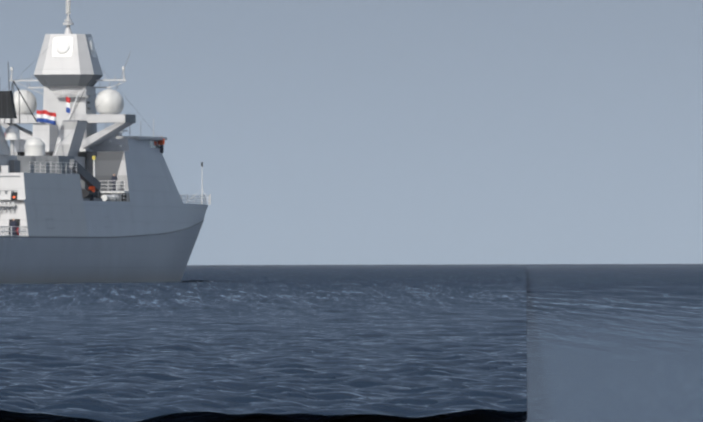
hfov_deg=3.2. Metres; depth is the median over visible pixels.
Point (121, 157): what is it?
superstructure
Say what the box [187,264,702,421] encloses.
sea
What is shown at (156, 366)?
sea
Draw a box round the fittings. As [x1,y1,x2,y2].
[0,156,210,239]
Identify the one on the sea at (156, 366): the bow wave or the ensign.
the bow wave
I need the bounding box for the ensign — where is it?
[37,110,55,124]
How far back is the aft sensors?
1237.94 m
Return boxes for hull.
[0,184,207,283]
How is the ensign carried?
hanging from the rigging
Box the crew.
[10,136,164,234]
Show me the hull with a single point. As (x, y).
(103, 257)
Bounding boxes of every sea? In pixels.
[0,265,526,421]
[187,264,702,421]
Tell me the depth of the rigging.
1267.89 m
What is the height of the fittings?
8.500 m
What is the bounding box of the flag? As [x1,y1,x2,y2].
[66,97,69,113]
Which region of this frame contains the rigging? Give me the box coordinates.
[3,33,209,203]
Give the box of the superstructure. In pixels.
[0,97,182,236]
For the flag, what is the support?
attached to the rigging
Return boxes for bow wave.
[181,280,237,281]
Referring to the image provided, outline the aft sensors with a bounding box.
[0,62,19,154]
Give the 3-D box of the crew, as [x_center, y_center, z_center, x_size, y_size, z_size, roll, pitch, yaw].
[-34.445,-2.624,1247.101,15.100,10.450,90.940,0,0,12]

